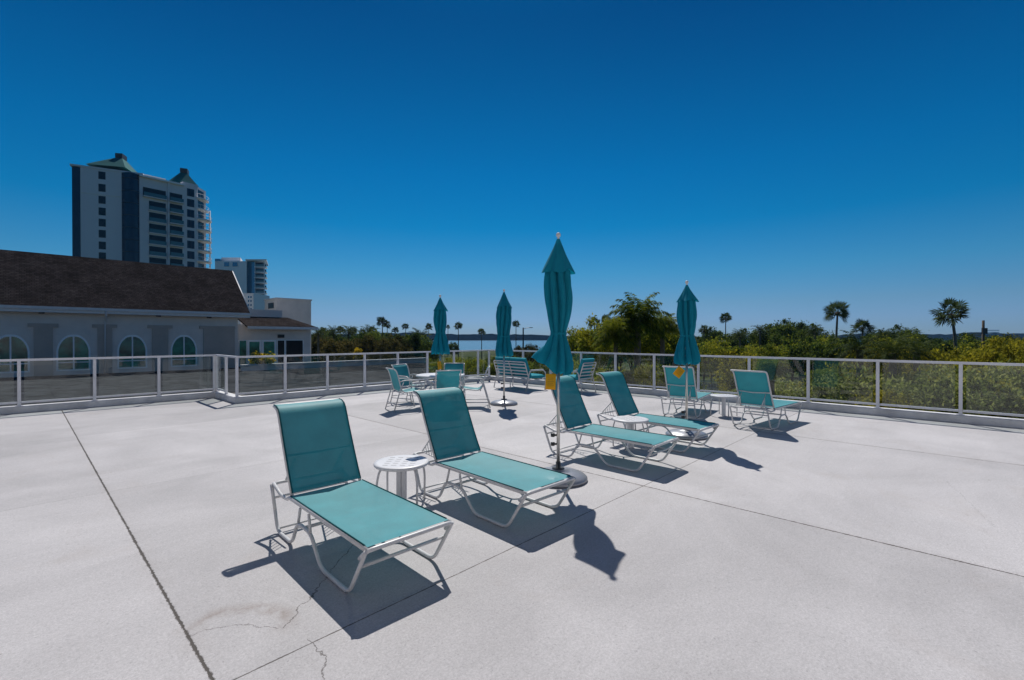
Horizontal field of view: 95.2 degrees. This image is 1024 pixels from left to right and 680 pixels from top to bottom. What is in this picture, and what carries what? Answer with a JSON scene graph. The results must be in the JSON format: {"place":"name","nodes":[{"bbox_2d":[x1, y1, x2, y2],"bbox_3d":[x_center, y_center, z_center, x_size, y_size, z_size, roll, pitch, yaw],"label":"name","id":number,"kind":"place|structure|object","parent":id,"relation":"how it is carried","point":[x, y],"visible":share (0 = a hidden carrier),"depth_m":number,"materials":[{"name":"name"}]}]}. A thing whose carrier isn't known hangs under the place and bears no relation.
{"place":"outdoors","nodes":[
{"label":"outdoors","id":0,"kind":"place"},
{"bbox_2d":[70,153,211,268],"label":"apartment tower","id":1,"kind":"structure","parent":0,"point":[123,209],"depth_m":126.29,"materials":[{"name":"white concrete"}]},
{"bbox_2d":[215,258,267,294],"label":"glass tower","id":2,"kind":"structure","parent":0,"point":[250,275],"depth_m":301.80,"materials":[{"name":"teal"}]},
{"bbox_2d":[238,293,269,323],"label":"white block","id":3,"kind":"structure","parent":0,"point":[255,301],"depth_m":181.33,"materials":[{"name":"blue concrete"}]},
{"bbox_2d":[0,0,1023,336],"label":"sky","id":4,"kind":"structure","parent":0,"point":[779,160],"materials":[{"name":"blue"}]},
{"bbox_2d":[313,351,798,391],"bbox_3d":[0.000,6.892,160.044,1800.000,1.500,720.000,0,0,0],"label":"ground","id":5,"kind":"structure","parent":0,"point":[467,354],"depth_m":117.34,"materials":[{"name":"green plant"}]},
{"bbox_2d":[264,297,311,361],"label":"stair block","id":6,"kind":"structure","parent":5,"relation":"on","point":[296,309],"depth_m":50.44,"materials":[{"name":"grey paint"}]},
{"bbox_2d":[311,328,329,361],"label":"feather palm","id":7,"kind":"object","parent":5,"relation":"on","point":[319,332],"visible":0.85,"depth_m":74.86,"materials":[{"name":"green plant"}]},
{"bbox_2d":[311,333,330,361],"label":"tree","id":8,"kind":"object","parent":5,"relation":"on","point":[313,347],"visible":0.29,"depth_m":79.36,"materials":[{"name":"green plant"}]},
{"bbox_2d":[316,339,344,361],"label":"tree","id":9,"kind":"object","parent":5,"relation":"on","point":[325,348],"visible":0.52,"depth_m":75.71,"materials":[{"name":"green plant"}]},
{"bbox_2d":[336,338,372,360],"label":"tree","id":10,"kind":"object","parent":5,"relation":"on","point":[349,347],"visible":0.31,"depth_m":74.30,"materials":[{"name":"green plant"}]},
{"bbox_2d":[353,334,377,359],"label":"tree","id":11,"kind":"object","parent":5,"relation":"on","point":[368,341],"visible":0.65,"depth_m":73.63,"materials":[{"name":"green plant"}]},
{"bbox_2d":[371,337,403,359],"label":"tree","id":12,"kind":"object","parent":5,"relation":"on","point":[382,344],"visible":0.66,"depth_m":72.93,"materials":[{"name":"green plant"}]},
{"bbox_2d":[384,333,414,357],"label":"tree","id":13,"kind":"object","parent":5,"relation":"on","point":[408,347],"visible":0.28,"depth_m":78.54,"materials":[{"name":"green plant"}]},
{"bbox_2d":[400,330,427,357],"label":"tree","id":14,"kind":"object","parent":5,"relation":"on","point":[415,338],"visible":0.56,"depth_m":86.70,"materials":[{"name":"green plant"}]},
{"bbox_2d":[414,334,441,361],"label":"tree","id":15,"kind":"object","parent":5,"relation":"on","point":[428,348],"visible":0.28,"depth_m":90.24,"materials":[{"name":"green plant"}]},
{"bbox_2d":[464,358,481,377],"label":"shrub","id":16,"kind":"object","parent":5,"relation":"on","point":[470,371],"visible":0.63,"depth_m":71.96,"materials":[{"name":"green plant"}]},
{"bbox_2d":[567,326,592,362],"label":"tree","id":17,"kind":"object","parent":5,"relation":"on","point":[571,339],"visible":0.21,"depth_m":41.26,"materials":[{"name":"green plant"}]},
{"bbox_2d":[572,313,621,370],"bbox_3d":[7.141,2.239,39.947,4.792,9.262,4.794,0,0,2],"label":"tree","id":18,"kind":"object","parent":5,"relation":"on","point":[584,337],"visible":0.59,"depth_m":38.94,"materials":[{"name":"green plant"}]},
{"bbox_2d":[591,316,640,370],"bbox_3d":[7.286,2.601,33.098,3.463,8.602,3.620,0,0,0],"label":"feather palm","id":19,"kind":"object","parent":5,"relation":"on","point":[619,334],"visible":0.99,"depth_m":32.42,"materials":[{"name":"green plant"}]},
{"bbox_2d":[602,314,646,369],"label":"tree","id":20,"kind":"object","parent":5,"relation":"on","point":[624,358],"visible":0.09,"depth_m":42.91,"materials":[{"name":"green plant"}]},
{"bbox_2d":[607,292,670,373],"bbox_3d":[9.155,1.725,34.096,4.658,10.342,4.350,0,0,-25],"label":"feather palm","id":21,"kind":"object","parent":5,"relation":"on","point":[643,317],"visible":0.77,"depth_m":33.38,"materials":[{"name":"green plant"}]},
{"bbox_2d":[633,364,652,387],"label":"shrub","id":22,"kind":"object","parent":5,"relation":"on","point":[640,370],"visible":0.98,"depth_m":26.91,"materials":[{"name":"green plant"}]},
{"bbox_2d":[632,362,669,389],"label":"shrub","id":23,"kind":"object","parent":5,"relation":"on","point":[661,374],"visible":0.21,"depth_m":28.37,"materials":[{"name":"green plant"}]},
{"bbox_2d":[630,329,674,367],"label":"tree","id":24,"kind":"object","parent":5,"relation":"on","point":[650,347],"visible":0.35,"depth_m":40.86,"materials":[{"name":"green plant"}]},
{"bbox_2d":[641,312,679,365],"bbox_3d":[11.530,2.349,36.089,3.149,9.069,3.291,0,0,0],"label":"feather palm","id":25,"kind":"object","parent":5,"relation":"on","point":[673,328],"visible":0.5,"depth_m":35.65,"materials":[{"name":"green plant"}]},
{"bbox_2d":[649,333,683,365],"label":"tree","id":26,"kind":"object","parent":5,"relation":"on","point":[669,359],"visible":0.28,"depth_m":41.02,"materials":[{"name":"green plant"}]},
{"bbox_2d":[691,336,731,388],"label":"tree","id":27,"kind":"object","parent":5,"relation":"on","point":[708,350],"visible":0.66,"depth_m":63.15,"materials":[{"name":"green plant"}]},
{"bbox_2d":[715,332,745,350],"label":"tree","id":28,"kind":"object","parent":5,"relation":"on","point":[719,337],"visible":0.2,"depth_m":97.62,"materials":[{"name":"green plant"}]},
{"bbox_2d":[706,345,760,394],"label":"shrub","id":29,"kind":"object","parent":5,"relation":"on","point":[726,372],"visible":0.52,"depth_m":40.07,"materials":[{"name":"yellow plant"}]},
{"bbox_2d":[744,326,787,350],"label":"tree","id":30,"kind":"object","parent":5,"relation":"on","point":[776,339],"visible":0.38,"depth_m":84.82,"materials":[{"name":"green plant"}]},
{"bbox_2d":[748,340,787,374],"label":"tree","id":31,"kind":"object","parent":5,"relation":"on","point":[769,350],"visible":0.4,"depth_m":61.78,"materials":[{"name":"green plant"}]},
{"bbox_2d":[752,355,790,398],"bbox_3d":[11.046,3.819,20.068,1.647,6.322,1.607,0,0,0],"label":"feather palm","id":32,"kind":"object","parent":5,"relation":"on","point":[773,368],"visible":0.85,"depth_m":19.80,"materials":[{"name":"green plant"}]},
{"bbox_2d":[764,318,796,346],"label":"tree","id":33,"kind":"object","parent":5,"relation":"on","point":[782,329],"visible":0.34,"depth_m":101.89,"materials":[{"name":"green plant"}]},
{"bbox_2d":[768,334,798,381],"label":"tree","id":34,"kind":"object","parent":5,"relation":"on","point":[782,348],"visible":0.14,"depth_m":68.26,"materials":[{"name":"green plant"}]},
{"bbox_2d":[775,373,838,402],"bbox_3d":[13.122,4.157,21.710,4.006,5.634,3.826,0,0,27],"label":"shrub","id":35,"kind":"object","parent":5,"relation":"on","point":[802,392],"visible":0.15,"depth_m":21.19,"materials":[{"name":"green plant"}]},
{"bbox_2d":[784,336,831,373],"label":"tree","id":36,"kind":"object","parent":5,"relation":"on","point":[793,351],"visible":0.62,"depth_m":61.88,"materials":[{"name":"green plant"}]},
{"bbox_2d":[792,323,838,342],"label":"tree","id":37,"kind":"object","parent":5,"relation":"on","point":[800,335],"visible":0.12,"depth_m":86.60,"materials":[{"name":"green plant"}]},
{"bbox_2d":[804,368,838,387],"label":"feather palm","id":38,"kind":"object","parent":5,"relation":"on","point":[815,374],"visible":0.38,"depth_m":23.89,"materials":[{"name":"green plant"}]},
{"bbox_2d":[805,335,857,377],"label":"tree","id":39,"kind":"object","parent":5,"relation":"on","point":[821,350],"visible":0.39,"depth_m":57.51,"materials":[{"name":"green plant"}]},
{"bbox_2d":[804,375,859,404],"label":"shrub","id":40,"kind":"object","parent":5,"relation":"on","point":[835,388],"visible":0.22,"depth_m":20.77,"materials":[{"name":"green plant"}]},
{"bbox_2d":[822,301,849,338],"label":"fan palm","id":41,"kind":"object","parent":5,"relation":"on","point":[832,311],"visible":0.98,"depth_m":74.88,"materials":[{"name":"green plant"}]},
{"bbox_2d":[825,346,872,377],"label":"shrub","id":42,"kind":"object","parent":5,"relation":"on","point":[836,371],"visible":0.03,"depth_m":34.77,"materials":[{"name":"green plant"}]},
{"bbox_2d":[813,367,889,405],"bbox_3d":[15.697,4.143,21.772,3.407,5.664,3.254,0,0,-11],"label":"shrub","id":43,"kind":"object","parent":5,"relation":"on","point":[832,375],"visible":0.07,"depth_m":21.36,"materials":[{"name":"green plant"}]},
{"bbox_2d":[850,318,875,339],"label":"fan palm","id":44,"kind":"object","parent":5,"relation":"on","point":[863,324],"visible":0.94,"depth_m":84.71,"materials":[{"name":"green plant"}]},
{"bbox_2d":[831,330,894,382],"bbox_3d":[20.110,3.172,26.906,3.051,7.533,3.084,0,0,0],"label":"feather palm","id":45,"kind":"object","parent":5,"relation":"on","point":[858,351],"visible":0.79,"depth_m":26.90,"materials":[{"name":"green plant"}]},
{"bbox_2d":[832,372,910,405],"bbox_3d":[16.347,4.206,21.146,5.092,5.538,5.201,0,0,24],"label":"shrub","id":46,"kind":"object","parent":5,"relation":"on","point":[853,390],"visible":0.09,"depth_m":20.77,"materials":[{"name":"green plant"}]},
{"bbox_2d":[855,349,913,377],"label":"shrub","id":47,"kind":"object","parent":5,"relation":"on","point":[886,367],"visible":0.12,"depth_m":28.82,"materials":[{"name":"green plant"}]},
{"bbox_2d":[839,361,932,406],"bbox_3d":[17.166,3.963,21.579,4.815,6.022,4.363,0,0,-34],"label":"shrub","id":48,"kind":"object","parent":5,"relation":"on","point":[868,376],"visible":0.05,"depth_m":21.27,"materials":[{"name":"green plant"}]},
{"bbox_2d":[858,333,928,378],"bbox_3d":[20.299,3.296,25.033,3.092,7.307,3.038,0,0,-29],"label":"feather palm","id":49,"kind":"object","parent":5,"relation":"on","point":[889,354],"visible":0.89,"depth_m":24.86,"materials":[{"name":"green plant"}]},
{"bbox_2d":[855,387,938,411],"bbox_3d":[15.288,4.455,18.972,2.820,5.092,3.154,0,0,-28],"label":"shrub","id":50,"kind":"object","parent":5,"relation":"on","point":[885,397],"visible":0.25,"depth_m":18.76,"materials":[{"name":"green plant"}]},
{"bbox_2d":[867,368,942,386],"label":"shrub","id":51,"kind":"object","parent":5,"relation":"on","point":[914,376],"visible":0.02,"depth_m":23.67,"materials":[{"name":"green plant"}]},
{"bbox_2d":[894,328,926,343],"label":"tree","id":52,"kind":"object","parent":5,"relation":"on","point":[909,332],"visible":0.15,"depth_m":74.47,"materials":[{"name":"green plant"}]},
{"bbox_2d":[894,338,942,373],"bbox_3d":[24.286,3.396,27.956,2.467,7.074,2.668,0,0,0],"label":"feather palm","id":53,"kind":"object","parent":5,"relation":"on","point":[917,365],"visible":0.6,"depth_m":27.80,"materials":[{"name":"green plant"}]},
{"bbox_2d":[902,348,973,375],"bbox_3d":[27.369,3.679,30.781,5.064,6.507,4.528,0,0,-32],"label":"shrub","id":54,"kind":"object","parent":5,"relation":"on","point":[939,359],"visible":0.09,"depth_m":30.17,"materials":[{"name":"green plant"}]},
{"bbox_2d":[918,341,961,354],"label":"tree","id":55,"kind":"object","parent":5,"relation":"on","point":[941,346],"visible":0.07,"depth_m":58.78,"materials":[{"name":"green plant"}]},
{"bbox_2d":[885,364,1003,415],"bbox_3d":[17.007,3.958,18.635,3.481,6.069,3.842,0,0,-3],"label":"shrub","id":56,"kind":"object","parent":5,"relation":"on","point":[933,391],"visible":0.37,"depth_m":18.11,"materials":[{"name":"green plant"}]},
{"bbox_2d":[928,297,969,347],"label":"fan palm","id":57,"kind":"object","parent":5,"relation":"on","point":[952,316],"visible":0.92,"depth_m":61.71,"materials":[{"name":"green plant"}]},
{"bbox_2d":[933,344,986,361],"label":"shrub","id":58,"kind":"object","parent":5,"relation":"on","point":[953,353],"visible":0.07,"depth_m":37.25,"materials":[{"name":"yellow plant"}]},
{"bbox_2d":[904,365,1020,418],"bbox_3d":[19.558,4.022,20.764,4.571,5.911,4.475,0,0,17],"label":"shrub","id":59,"kind":"object","parent":5,"relation":"on","point":[968,377],"visible":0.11,"depth_m":19.71,"materials":[{"name":"green plant"}]},
{"bbox_2d":[913,358,1022,387],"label":"shrub","id":60,"kind":"object","parent":5,"relation":"on","point":[999,372],"visible":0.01,"depth_m":21.92,"materials":[{"name":"green plant"}]},
{"bbox_2d":[926,365,1023,418],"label":"shrub","id":61,"kind":"object","parent":5,"relation":"on","point":[1012,398],"visible":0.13,"depth_m":18.95,"materials":[{"name":"green plant"}]},
{"bbox_2d":[946,347,1023,378],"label":"shrub","id":62,"kind":"object","parent":5,"relation":"on","point":[985,357],"visible":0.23,"depth_m":29.80,"materials":[{"name":"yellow plant"}]},
{"bbox_2d":[974,332,1021,361],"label":"shrub","id":63,"kind":"object","parent":5,"relation":"on","point":[998,339],"visible":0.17,"depth_m":37.47,"materials":[{"name":"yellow plant"}]},
{"bbox_2d":[972,369,1023,416],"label":"shrub","id":64,"kind":"object","parent":5,"relation":"on","point":[1018,384],"visible":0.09,"depth_m":21.08,"materials":[{"name":"green plant"}]},
{"bbox_2d":[972,375,1023,418],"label":"shrub","id":65,"kind":"object","parent":5,"relation":"on","point":[1000,382],"visible":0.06,"depth_m":19.57,"materials":[{"name":"green plant"}]},
{"bbox_2d":[983,338,1023,368],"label":"shrub","id":66,"kind":"object","parent":5,"relation":"on","point":[1019,343],"visible":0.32,"depth_m":36.22,"materials":[{"name":"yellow plant"}]},
{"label":"podium","id":67,"kind":"structure","parent":5,"relation":"on","visible":0},
{"bbox_2d":[0,367,425,406],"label":"roof","id":68,"kind":"structure","parent":67,"relation":"on","point":[53,387],"depth_m":26.84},
{"bbox_2d":[0,249,250,377],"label":"hall building","id":69,"kind":"structure","parent":68,"relation":"on","point":[57,306],"depth_m":34.41,"materials":[{"name":"grey paint"}]},
{"bbox_2d":[0,334,29,372],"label":"window","id":70,"kind":"structure","parent":69,"relation":"in","point":[11,346],"depth_m":30.44,"materials":[{"name":"white"}]},
{"bbox_2d":[56,335,90,370],"bbox_3d":[-30.440,0.876,32.472,0.100,2.500,1.740,0,0,44],"label":"window","id":71,"kind":"structure","parent":69,"relation":"in","point":[70,346],"depth_m":32.47,"materials":[{"name":"white"}]},
{"bbox_2d":[117,335,146,368],"bbox_3d":[-28.235,0.862,34.788,0.100,2.500,1.740,0,0,44],"label":"window","id":72,"kind":"structure","parent":69,"relation":"in","point":[130,345],"depth_m":34.76,"materials":[{"name":"white"}]},
{"bbox_2d":[171,335,196,366],"bbox_3d":[-26.026,0.848,37.108,0.100,2.500,1.740,0,0,44],"label":"window","id":73,"kind":"structure","parent":69,"relation":"in","point":[182,344],"depth_m":37.08,"materials":[{"name":"white"}]},
{"bbox_2d":[238,309,317,366],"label":"entrance wing","id":74,"kind":"structure","parent":68,"relation":"on","point":[267,331],"depth_m":43.81,"materials":[{"name":"paint"}]},
{"bbox_2d":[238,340,246,365],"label":"side window","id":75,"kind":"structure","parent":74,"relation":"in","point":[242,344],"depth_m":41.54,"materials":[{"name":"teal"}]},
{"bbox_2d":[247,340,260,363],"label":"window","id":76,"kind":"structure","parent":74,"relation":"in","point":[252,345],"depth_m":42.14,"materials":[{"name":"glass"}]},
{"bbox_2d":[262,340,275,363],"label":"door","id":77,"kind":"structure","parent":74,"relation":"in","point":[267,345],"depth_m":43.16,"materials":[{"name":"glass"}]},
{"bbox_2d":[277,340,284,362],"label":"side window","id":78,"kind":"structure","parent":74,"relation":"in","point":[280,343],"depth_m":43.88,"materials":[{"name":"black"}]},
{"bbox_2d":[285,340,303,362],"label":"side window","id":79,"kind":"structure","parent":74,"relation":"in","point":[292,347],"depth_m":44.80,"materials":[{"name":"black"}]},
{"bbox_2d":[240,358,425,370],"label":"parapet wall","id":80,"kind":"structure","parent":68,"relation":"on","point":[272,366],"depth_m":40.27,"materials":[{"name":"paint"}]},
{"bbox_2d":[248,351,275,363],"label":"flowering plant","id":81,"kind":"object","parent":80,"relation":"on","point":[266,360],"visible":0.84,"depth_m":36.66,"materials":[{"name":"yellow plant"}]},
{"bbox_2d":[272,363,425,374],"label":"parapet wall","id":82,"kind":"structure","parent":68,"relation":"on","point":[302,371],"depth_m":37.43,"materials":[{"name":"concrete"}]},
{"bbox_2d":[341,332,1023,339],"bbox_3d":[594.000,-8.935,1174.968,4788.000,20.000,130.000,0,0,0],"label":"shore","id":83,"kind":"structure","parent":0,"point":[526,337],"depth_m":1136.59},
{"bbox_2d":[429,340,965,349],"bbox_3d":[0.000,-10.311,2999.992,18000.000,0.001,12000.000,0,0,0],"label":"water","id":84,"kind":"structure","parent":0,"point":[475,344],"depth_m":567.96,"materials":[{"name":"blue liquid"}]},
{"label":"building base","id":85,"kind":"structure","parent":0,"visible":0},
{"bbox_2d":[0,380,1023,679],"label":"roof deck","id":86,"kind":"structure","parent":85,"relation":"on","point":[142,542],"depth_m":3.43,"materials":[{"name":"concrete"}]},
{"bbox_2d":[270,398,453,592],"bbox_3d":[-1.229,1.062,3.572,0.658,1.032,1.742,0,0,-44],"label":"sun lounger","id":87,"kind":"object","parent":86,"relation":"on","point":[318,448],"visible":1,"depth_m":3.73,"materials":[{"name":"fabric"}]},
{"bbox_2d":[373,455,428,503],"bbox_3d":[-1.050,1.363,4.448,0.514,0.422,0.514,0,0,0],"label":"side table","id":88,"kind":"object","parent":86,"relation":"on","point":[400,465],"visible":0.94,"depth_m":4.43,"materials":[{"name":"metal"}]},
{"bbox_2d":[385,368,423,411],"bbox_3d":[-2.382,1.076,10.385,0.716,0.931,0.580,0,0,-34],"label":"dining chair","id":89,"kind":"object","parent":86,"relation":"on","point":[395,380],"visible":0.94,"depth_m":10.30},
{"bbox_2d":[390,364,426,403],"bbox_3d":[-2.545,1.069,11.544,0.716,0.931,0.580,0,0,30],"label":"dining chair","id":90,"kind":"object","parent":86,"relation":"on","point":[402,370],"visible":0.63,"depth_m":11.64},
{"bbox_2d":[431,295,449,369],"bbox_3d":[-1.680,0.237,10.952,0.650,2.594,0.650,0,0,27],"label":"umbrella","id":91,"kind":"object","parent":86,"relation":"on","point":[440,346],"visible":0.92,"depth_m":10.86,"materials":[{"name":"teal fabric"}]},
{"bbox_2d":[430,370,461,388],"bbox_3d":[-1.397,1.079,9.915,0.580,0.931,0.716,0,0,-18],"label":"dining chair","id":92,"kind":"object","parent":86,"relation":"on","point":[447,378],"visible":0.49,"depth_m":9.68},
{"bbox_2d":[444,363,465,397],"bbox_3d":[-1.517,1.067,11.931,0.580,0.931,0.716,0,0,2],"label":"dining chair","id":93,"kind":"object","parent":86,"relation":"on","point":[453,366],"visible":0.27,"depth_m":12.19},
{"bbox_2d":[461,366,490,407],"bbox_3d":[-0.855,1.073,10.861,0.716,0.931,0.580,0,0,-3],"label":"dining chair","id":94,"kind":"object","parent":86,"relation":"on","point":[475,388],"visible":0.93,"depth_m":10.61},
{"bbox_2d":[412,387,575,526],"bbox_3d":[-0.256,1.057,4.570,0.658,1.032,1.743,0,0,-44],"label":"sun lounger","id":95,"kind":"object","parent":86,"relation":"on","point":[450,430],"visible":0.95,"depth_m":4.75,"materials":[{"name":"fabric"}]},
{"bbox_2d":[490,289,517,405],"bbox_3d":[-0.190,0.161,11.131,0.650,2.744,0.650,0,0,-34],"label":"umbrella","id":96,"kind":"object","parent":86,"relation":"on","point":[503,349],"visible":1,"depth_m":11.02,"materials":[{"name":"fabric"}]},
{"bbox_2d":[0,376,1023,428],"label":"deck kerb","id":97,"kind":"structure","parent":86,"relation":"on","point":[922,415],"depth_m":10.71,"materials":[{"name":"concrete"}]},
{"bbox_2d":[0,354,215,406],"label":"glass railing","id":98,"kind":"object","parent":97,"relation":"on","point":[94,397],"visible":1,"depth_m":10.70,"materials":[{"name":"white paint"}]},
{"bbox_2d":[215,354,234,393],"bbox_3d":[-7.297,0.883,11.925,1.701,0.989,0.100,0,0,44],"label":"glass railing","id":99,"kind":"object","parent":97,"relation":"on","point":[226,374],"visible":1,"depth_m":11.90,"materials":[{"name":"white paint"}]},
{"bbox_2d":[235,350,490,396],"bbox_3d":[-3.756,0.869,14.361,0.100,0.989,8.521,0,0,44],"label":"glass railing","id":100,"kind":"object","parent":97,"relation":"on","point":[285,389],"visible":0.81,"depth_m":12.94,"materials":[{"name":"white paint"}]},
{"bbox_2d":[490,349,1023,416],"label":"glass railing","id":101,"kind":"object","parent":97,"relation":"on","point":[877,403],"visible":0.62,"depth_m":10.00,"materials":[{"name":"white paint"}]},
{"bbox_2d":[493,357,545,390],"bbox_3d":[0.217,1.022,14.602,0.888,0.990,1.556,0,0,-41],"label":"loveseat","id":102,"kind":"object","parent":86,"relation":"on","point":[516,367],"visible":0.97,"depth_m":14.26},
{"bbox_2d":[531,232,587,487],"bbox_3d":[0.520,0.182,5.251,0.650,2.774,0.650,0,0,0],"label":"umbrella","id":103,"kind":"object","parent":86,"relation":"on","point":[553,354],"visible":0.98,"depth_m":5.17,"materials":[{"name":"teal fabric"}]},
{"bbox_2d":[564,358,596,392],"bbox_3d":[1.948,1.027,13.812,0.888,0.990,0.736,0,0,44],"label":"lounge chair","id":104,"kind":"object","parent":86,"relation":"on","point":[583,371],"visible":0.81,"depth_m":13.55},
{"bbox_2d":[542,375,678,471],"bbox_3d":[1.243,1.047,6.188,1.743,1.032,0.658,0,0,44],"label":"sun lounger","id":105,"kind":"object","parent":86,"relation":"on","point":[573,412],"visible":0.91,"depth_m":6.32,"materials":[{"name":"fabric"}]},
{"bbox_2d":[612,416,648,450],"bbox_3d":[1.720,1.349,6.788,0.514,0.422,0.514,0,0,-15],"label":"side table","id":106,"kind":"object","parent":86,"relation":"on","point":[629,421],"visible":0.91,"depth_m":6.75,"materials":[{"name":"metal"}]},
{"bbox_2d":[596,371,718,451],"bbox_3d":[2.158,1.041,7.124,0.658,1.032,1.743,0,0,-45],"label":"sun lounger","id":107,"kind":"object","parent":86,"relation":"on","point":[620,395],"visible":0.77,"depth_m":7.36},
{"bbox_2d":[665,281,707,439],"bbox_3d":[2.820,0.298,7.552,0.650,2.514,0.650,0,0,0],"label":"umbrella","id":108,"kind":"object","parent":86,"relation":"on","point":[686,352],"visible":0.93,"depth_m":7.46,"materials":[{"name":"fabric"}]},
{"bbox_2d":[661,365,712,417],"bbox_3d":[3.744,1.024,9.934,0.658,1.032,1.743,0,0,35],"label":"sun lounger","id":109,"kind":"object","parent":86,"relation":"on","point":[675,386],"visible":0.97,"depth_m":9.48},
{"bbox_2d":[710,394,737,417],"bbox_3d":[4.310,1.332,9.518,0.514,0.422,0.514,0,0,-40],"label":"side table","id":110,"kind":"object","parent":86,"relation":"on","point":[723,396],"visible":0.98,"depth_m":9.49,"materials":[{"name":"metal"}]},
{"bbox_2d":[729,369,801,429],"bbox_3d":[4.726,1.032,8.684,1.742,1.032,0.658,0,0,-41],"label":"sun lounger","id":111,"kind":"object","parent":86,"relation":"on","point":[753,388],"visible":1,"depth_m":8.32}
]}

